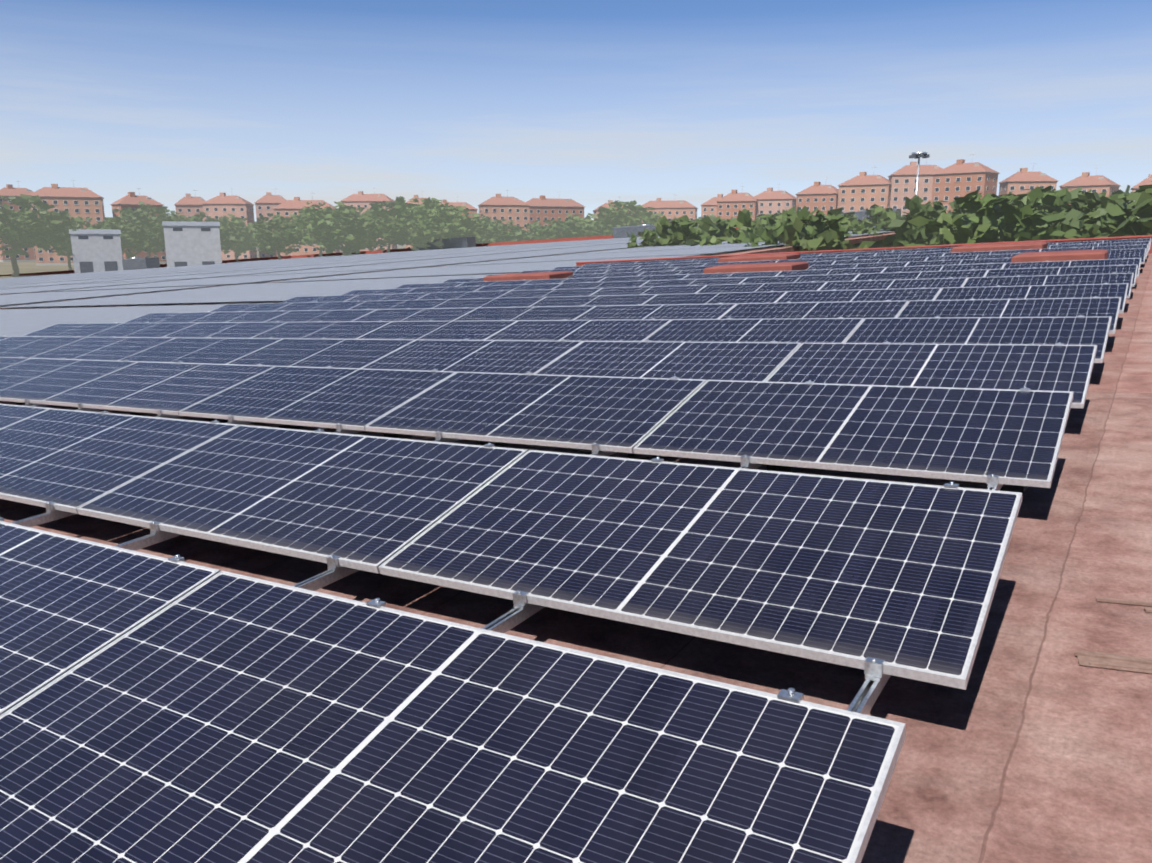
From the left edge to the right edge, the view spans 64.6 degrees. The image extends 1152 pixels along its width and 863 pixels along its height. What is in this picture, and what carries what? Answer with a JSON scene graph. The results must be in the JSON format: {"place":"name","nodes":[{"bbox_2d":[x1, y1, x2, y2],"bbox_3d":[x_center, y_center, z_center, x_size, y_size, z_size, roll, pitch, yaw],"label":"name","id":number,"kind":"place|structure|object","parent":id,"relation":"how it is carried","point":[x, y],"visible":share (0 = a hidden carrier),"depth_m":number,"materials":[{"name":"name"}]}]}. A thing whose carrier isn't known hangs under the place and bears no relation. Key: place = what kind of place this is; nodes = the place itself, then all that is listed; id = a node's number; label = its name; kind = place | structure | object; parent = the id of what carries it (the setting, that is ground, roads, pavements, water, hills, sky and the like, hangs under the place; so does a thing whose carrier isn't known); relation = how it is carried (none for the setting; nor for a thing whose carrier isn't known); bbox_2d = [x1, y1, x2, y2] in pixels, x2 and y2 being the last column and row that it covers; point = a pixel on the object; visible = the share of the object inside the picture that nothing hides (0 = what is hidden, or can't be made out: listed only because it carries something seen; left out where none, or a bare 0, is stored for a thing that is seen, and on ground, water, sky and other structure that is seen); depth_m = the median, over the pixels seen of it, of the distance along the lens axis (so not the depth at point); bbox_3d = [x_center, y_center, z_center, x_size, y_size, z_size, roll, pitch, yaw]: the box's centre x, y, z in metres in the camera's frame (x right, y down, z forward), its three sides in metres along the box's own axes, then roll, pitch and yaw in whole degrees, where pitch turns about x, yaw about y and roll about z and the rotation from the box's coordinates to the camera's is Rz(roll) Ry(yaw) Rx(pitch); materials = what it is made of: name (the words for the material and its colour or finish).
{"place":"outdoors","nodes":[
{"label":"outdoors","id":0,"kind":"place"},
{"bbox_2d":[110,188,166,263],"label":"apartment block","id":1,"kind":"structure","parent":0,"point":[131,199],"depth_m":354.91,"materials":[{"name":"orange brick"}]},
{"bbox_2d":[0,243,404,277],"bbox_3d":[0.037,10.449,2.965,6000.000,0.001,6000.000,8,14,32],"label":"terrain","id":2,"kind":"structure","parent":0,"point":[24,267],"depth_m":310.07,"materials":[{"name":"beige plant"}]},
{"bbox_2d":[0,181,35,261],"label":"apartment block","id":3,"kind":"structure","parent":2,"relation":"on","point":[8,190],"depth_m":385.16,"materials":[{"name":"orange brick"}]},
{"bbox_2d":[0,194,75,276],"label":"tree","id":4,"kind":"object","parent":2,"relation":"on","point":[15,236],"visible":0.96,"depth_m":245.25,"materials":[{"name":"green plant"}]},
{"bbox_2d":[29,180,104,265],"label":"apartment block","id":5,"kind":"structure","parent":2,"relation":"on","point":[84,203],"depth_m":341.82,"materials":[{"name":"orange brick"}]},
{"bbox_2d":[38,210,95,269],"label":"tree","id":6,"kind":"object","parent":2,"relation":"on","point":[77,222],"visible":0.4,"depth_m":268.58,"materials":[{"name":"green plant"}]},
{"bbox_2d":[69,229,122,272],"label":"rooftop structure","id":7,"kind":"object","parent":2,"relation":"on","point":[96,250],"visible":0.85,"depth_m":248.60,"materials":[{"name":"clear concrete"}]},
{"bbox_2d":[91,217,164,257],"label":"tree","id":8,"kind":"object","parent":2,"relation":"on","point":[131,238],"visible":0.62,"depth_m":268.00,"materials":[{"name":"green plant"}]},
{"bbox_2d":[101,201,181,256],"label":"tree","id":9,"kind":"object","parent":2,"relation":"on","point":[135,215],"visible":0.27,"depth_m":279.98,"materials":[{"name":"green plant"}]},
{"bbox_2d":[136,209,198,252],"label":"tree","id":10,"kind":"object","parent":2,"relation":"on","point":[161,212],"visible":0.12,"depth_m":282.35,"materials":[{"name":"green plant"}]},
{"bbox_2d":[174,190,204,220],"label":"apartment block","id":11,"kind":"structure","parent":2,"relation":"on","point":[188,206],"depth_m":392.09,"materials":[{"name":"brick"}]},
{"bbox_2d":[162,221,221,266],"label":"rooftop structure","id":12,"kind":"object","parent":2,"relation":"on","point":[192,243],"visible":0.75,"depth_m":248.26,"materials":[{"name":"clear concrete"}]},
{"bbox_2d":[180,211,245,250],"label":"tree","id":13,"kind":"object","parent":2,"relation":"on","point":[226,238],"visible":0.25,"depth_m":292.53,"materials":[{"name":"green plant"}]},
{"bbox_2d":[221,214,267,261],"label":"tree","id":14,"kind":"object","parent":2,"relation":"on","point":[247,241],"visible":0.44,"depth_m":310.17,"materials":[{"name":"green plant"}]},
{"bbox_2d":[254,192,286,257],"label":"apartment block","id":15,"kind":"structure","parent":2,"relation":"on","point":[266,203],"depth_m":402.38,"materials":[{"name":"brick"}]},
{"bbox_2d":[248,213,304,259],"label":"tree","id":16,"kind":"object","parent":2,"relation":"on","point":[269,239],"visible":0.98,"depth_m":267.48,"materials":[{"name":"green plant"}]},
{"bbox_2d":[272,193,339,256],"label":"apartment block","id":17,"kind":"structure","parent":2,"relation":"on","point":[287,208],"depth_m":375.18,"materials":[{"name":"orange brick"}]},
{"bbox_2d":[287,202,349,256],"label":"tree","id":18,"kind":"object","parent":2,"relation":"on","point":[300,216],"visible":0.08,"depth_m":307.04,"materials":[{"name":"green plant"}]},
{"bbox_2d":[292,201,406,255],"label":"tree","id":19,"kind":"object","parent":2,"relation":"on","point":[367,229],"visible":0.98,"depth_m":270.19,"materials":[{"name":"green plant"}]},
{"bbox_2d":[340,191,396,250],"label":"apartment block","id":20,"kind":"structure","parent":2,"relation":"on","point":[360,199],"depth_m":436.87,"materials":[{"name":"brick"}]},
{"bbox_2d":[356,200,423,251],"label":"tree","id":21,"kind":"object","parent":2,"relation":"on","point":[375,209],"visible":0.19,"depth_m":291.30,"materials":[{"name":"green plant"}]},
{"bbox_2d":[405,195,426,247],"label":"apartment block","id":22,"kind":"structure","parent":2,"relation":"on","point":[420,202],"depth_m":419.53,"materials":[{"name":"orange brick"}]},
{"bbox_2d":[359,196,482,244],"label":"tree","id":23,"kind":"object","parent":2,"relation":"on","point":[403,210],"visible":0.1,"depth_m":286.16,"materials":[{"name":"green plant"}]},
{"bbox_2d":[389,201,509,250],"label":"tree","id":24,"kind":"object","parent":2,"relation":"on","point":[442,223],"visible":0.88,"depth_m":278.11,"materials":[{"name":"green plant"}]},
{"bbox_2d":[439,200,477,218],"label":"apartment block","id":25,"kind":"structure","parent":2,"relation":"on","point":[471,208],"depth_m":449.12,"materials":[{"name":"orange brick"}]},
{"bbox_2d":[469,213,513,243],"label":"tree","id":26,"kind":"object","parent":2,"relation":"on","point":[487,219],"visible":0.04,"depth_m":318.66,"materials":[{"name":"green plant"}]},
{"bbox_2d":[475,219,524,243],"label":"tree","id":27,"kind":"object","parent":2,"relation":"on","point":[499,225],"visible":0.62,"depth_m":313.91,"materials":[{"name":"green plant"}]},
{"bbox_2d":[477,188,529,240],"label":"apartment block","id":28,"kind":"structure","parent":2,"relation":"on","point":[508,209],"depth_m":386.05,"materials":[{"name":"orange brick"}]},
{"bbox_2d":[509,220,553,240],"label":"tree","id":29,"kind":"object","parent":2,"relation":"on","point":[532,227],"visible":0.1,"depth_m":325.69,"materials":[{"name":"green plant"}]},
{"bbox_2d":[526,195,584,226],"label":"apartment block","id":30,"kind":"structure","parent":2,"relation":"on","point":[542,208],"depth_m":408.39,"materials":[{"name":"red brick"}]},
{"bbox_2d":[523,214,609,239],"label":"tree","id":31,"kind":"object","parent":2,"relation":"on","point":[568,223],"visible":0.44,"depth_m":311.86,"materials":[{"name":"green plant"}]},
{"bbox_2d":[0,208,1151,862],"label":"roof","id":32,"kind":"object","parent":2,"relation":"on","point":[614,548],"visible":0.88,"depth_m":3.16,"materials":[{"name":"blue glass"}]},
{"bbox_2d":[558,213,616,237],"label":"tree","id":33,"kind":"object","parent":2,"relation":"on","point":[605,229],"visible":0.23,"depth_m":314.49,"materials":[{"name":"green plant"}]},
{"bbox_2d":[564,200,663,234],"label":"tree","id":34,"kind":"object","parent":2,"relation":"on","point":[619,216],"visible":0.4,"depth_m":316.49,"materials":[{"name":"green plant"}]},
{"bbox_2d":[626,216,704,247],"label":"tree","id":35,"kind":"object","parent":2,"relation":"on","point":[663,224],"visible":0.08,"depth_m":74.47,"materials":[{"name":"green plant"}]},
{"bbox_2d":[644,218,689,227],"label":"tree","id":36,"kind":"object","parent":2,"relation":"on","point":[651,221],"depth_m":284.17,"materials":[{"name":"green plant"}]},
{"bbox_2d":[638,215,738,245],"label":"tree","id":37,"kind":"object","parent":2,"relation":"on","point":[705,222],"visible":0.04,"depth_m":79.45,"materials":[{"name":"green plant"}]},
{"bbox_2d":[695,214,736,227],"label":"tree","id":38,"kind":"object","parent":2,"relation":"on","point":[712,216],"depth_m":317.18,"materials":[{"name":"green plant"}]},
{"bbox_2d":[694,219,737,233],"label":"tree","id":39,"kind":"object","parent":2,"relation":"on","point":[699,229],"visible":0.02,"depth_m":118.47,"materials":[{"name":"green plant"}]},
{"bbox_2d":[683,219,776,246],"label":"tree","id":40,"kind":"object","parent":2,"relation":"on","point":[731,234],"visible":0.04,"depth_m":65.54,"materials":[{"name":"green plant"}]},
{"bbox_2d":[716,186,756,220],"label":"apartment block","id":41,"kind":"structure","parent":2,"relation":"on","point":[731,205],"depth_m":378.95,"materials":[{"name":"orange brick"}]},
{"bbox_2d":[733,218,764,229],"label":"tree","id":42,"kind":"object","parent":2,"relation":"on","point":[758,222],"depth_m":97.15,"materials":[{"name":"green plant"}]},
{"bbox_2d":[739,210,785,229],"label":"tree","id":43,"kind":"object","parent":2,"relation":"on","point":[774,216],"depth_m":117.28,"materials":[{"name":"green plant"}]},
{"bbox_2d":[753,188,795,219],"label":"apartment block","id":44,"kind":"structure","parent":2,"relation":"on","point":[770,201],"depth_m":375.77,"materials":[{"name":"brick"}]},
{"bbox_2d":[720,208,850,244],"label":"tree","id":45,"kind":"object","parent":2,"relation":"on","point":[744,218],"visible":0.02,"depth_m":65.56,"materials":[{"name":"green plant"}]},
{"bbox_2d":[741,206,859,250],"bbox_3d":[12.284,-6.562,52.168,8.690,12.667,11.464,6,14,27],"label":"tree","id":46,"kind":"object","parent":2,"relation":"on","point":[830,236],"visible":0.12,"depth_m":50.74,"materials":[{"name":"green plant"}]},
{"bbox_2d":[804,207,884,234],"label":"tree","id":47,"kind":"object","parent":2,"relation":"on","point":[845,224],"visible":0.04,"depth_m":72.53,"materials":[{"name":"green plant"}]},
{"bbox_2d":[837,167,890,211],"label":"apartment block","id":48,"kind":"structure","parent":2,"relation":"on","point":[862,191],"depth_m":329.44,"materials":[{"name":"orange brick"}]},
{"bbox_2d":[845,204,900,225],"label":"tree","id":49,"kind":"object","parent":2,"relation":"on","point":[851,216],"visible":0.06,"depth_m":121.47,"materials":[{"name":"green plant"}]},
{"bbox_2d":[846,206,906,231],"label":"tree","id":50,"kind":"object","parent":2,"relation":"on","point":[855,223],"visible":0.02,"depth_m":87.75,"materials":[{"name":"green plant"}]},
{"bbox_2d":[864,201,948,231],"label":"tree","id":51,"kind":"object","parent":2,"relation":"on","point":[883,221],"depth_m":76.43,"materials":[{"name":"green plant"}]},
{"bbox_2d":[888,161,942,215],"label":"apartment block","id":52,"kind":"structure","parent":2,"relation":"on","point":[903,182],"depth_m":323.31,"materials":[{"name":"brick"}]},
{"bbox_2d":[909,152,929,194],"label":"floodlight mast","id":53,"kind":"object","parent":2,"relation":"on","point":[916,155],"visible":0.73,"depth_m":108.34,"materials":[{"name":"metal"}]},
{"bbox_2d":[901,197,979,242],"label":"tree","id":54,"kind":"object","parent":2,"relation":"on","point":[925,215],"depth_m":71.89,"materials":[{"name":"green plant"}]},
{"bbox_2d":[872,195,1016,246],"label":"tree","id":55,"kind":"object","parent":2,"relation":"on","point":[907,233],"visible":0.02,"depth_m":65.72,"materials":[{"name":"green plant"}]},
{"bbox_2d":[931,154,998,212],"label":"apartment block","id":56,"kind":"structure","parent":2,"relation":"on","point":[960,178],"depth_m":309.15,"materials":[{"name":"red brick"}]},
{"bbox_2d":[856,186,1086,248],"bbox_3d":[23.576,-7.805,55.431,15.355,13.732,11.640,5,13,23],"label":"tree","id":57,"kind":"object","parent":2,"relation":"on","point":[1027,221],"visible":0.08,"depth_m":52.19,"materials":[{"name":"green plant"}]},
{"bbox_2d":[899,185,1110,246],"bbox_3d":[30.882,-9.914,63.765,17.640,14.322,12.360,-3,13,-14],"label":"tree","id":58,"kind":"object","parent":2,"relation":"on","point":[1053,201],"visible":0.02,"depth_m":62.88,"materials":[{"name":"green plant"}]},
{"bbox_2d":[1014,187,1112,212],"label":"tree","id":59,"kind":"object","parent":2,"relation":"on","point":[1074,195],"depth_m":68.84,"materials":[{"name":"green plant"}]},
{"bbox_2d":[1037,189,1104,235],"bbox_3d":[32.429,-7.851,55.537,12.126,13.808,15.117,-3,12,-11],"label":"tree","id":60,"kind":"object","parent":2,"relation":"on","point":[1082,199],"depth_m":56.27,"materials":[{"name":"green plant"}]},
{"bbox_2d":[1022,185,1151,240],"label":"tree","id":61,"kind":"object","parent":2,"relation":"on","point":[1109,215],"visible":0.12,"depth_m":43.75,"materials":[{"name":"green plant"}]},
{"bbox_2d":[1069,191,1126,206],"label":"tree","id":62,"kind":"object","parent":2,"relation":"on","point":[1116,196],"depth_m":77.70,"materials":[{"name":"green plant"}]},
{"bbox_2d":[1060,184,1151,235],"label":"tree","id":63,"kind":"object","parent":2,"relation":"on","point":[1127,215],"visible":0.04,"depth_m":48.38,"materials":[{"name":"green plant"}]},
{"bbox_2d":[201,191,256,259],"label":"apartment block","id":64,"kind":"structure","parent":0,"point":[222,204],"depth_m":386.65,"materials":[{"name":"brick"}]},
{"bbox_2d":[0,0,1151,224],"label":"sky","id":65,"kind":"structure","parent":0,"point":[590,103],"materials":[{"name":"blue"}]},
{"bbox_2d":[593,200,629,220],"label":"apartment block","id":66,"kind":"structure","parent":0,"point":[595,211],"depth_m":432.97,"materials":[{"name":"brick"}]},
{"bbox_2d":[640,198,697,222],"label":"apartment block","id":67,"kind":"structure","parent":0,"point":[672,209],"depth_m":437.57,"materials":[{"name":"orange brick"}]},
{"bbox_2d":[701,189,731,219],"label":"apartment block","id":68,"kind":"structure","parent":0,"point":[709,207],"depth_m":406.43,"materials":[{"name":"orange brick"}]},
{"bbox_2d":[795,182,838,215],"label":"apartment block","id":69,"kind":"structure","parent":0,"point":[823,198],"depth_m":352.72,"materials":[{"name":"orange brick"}]},
{"bbox_2d":[999,164,1057,196],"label":"apartment block","id":70,"kind":"structure","parent":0,"point":[1022,180],"depth_m":318.59,"materials":[{"name":"orange brick"}]},
{"bbox_2d":[1059,170,1120,204],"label":"apartment block","id":71,"kind":"structure","parent":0,"point":[1086,182],"depth_m":318.79,"materials":[{"name":"orange brick"}]},
{"bbox_2d":[1112,190,1123,194],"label":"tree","id":72,"kind":"object","parent":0,"point":[1119,192],"depth_m":100.14,"materials":[{"name":"green plant"}]},
{"bbox_2d":[1130,174,1151,191],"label":"apartment block","id":73,"kind":"structure","parent":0,"point":[1147,181],"depth_m":320.34,"materials":[{"name":"brick"}]}
]}

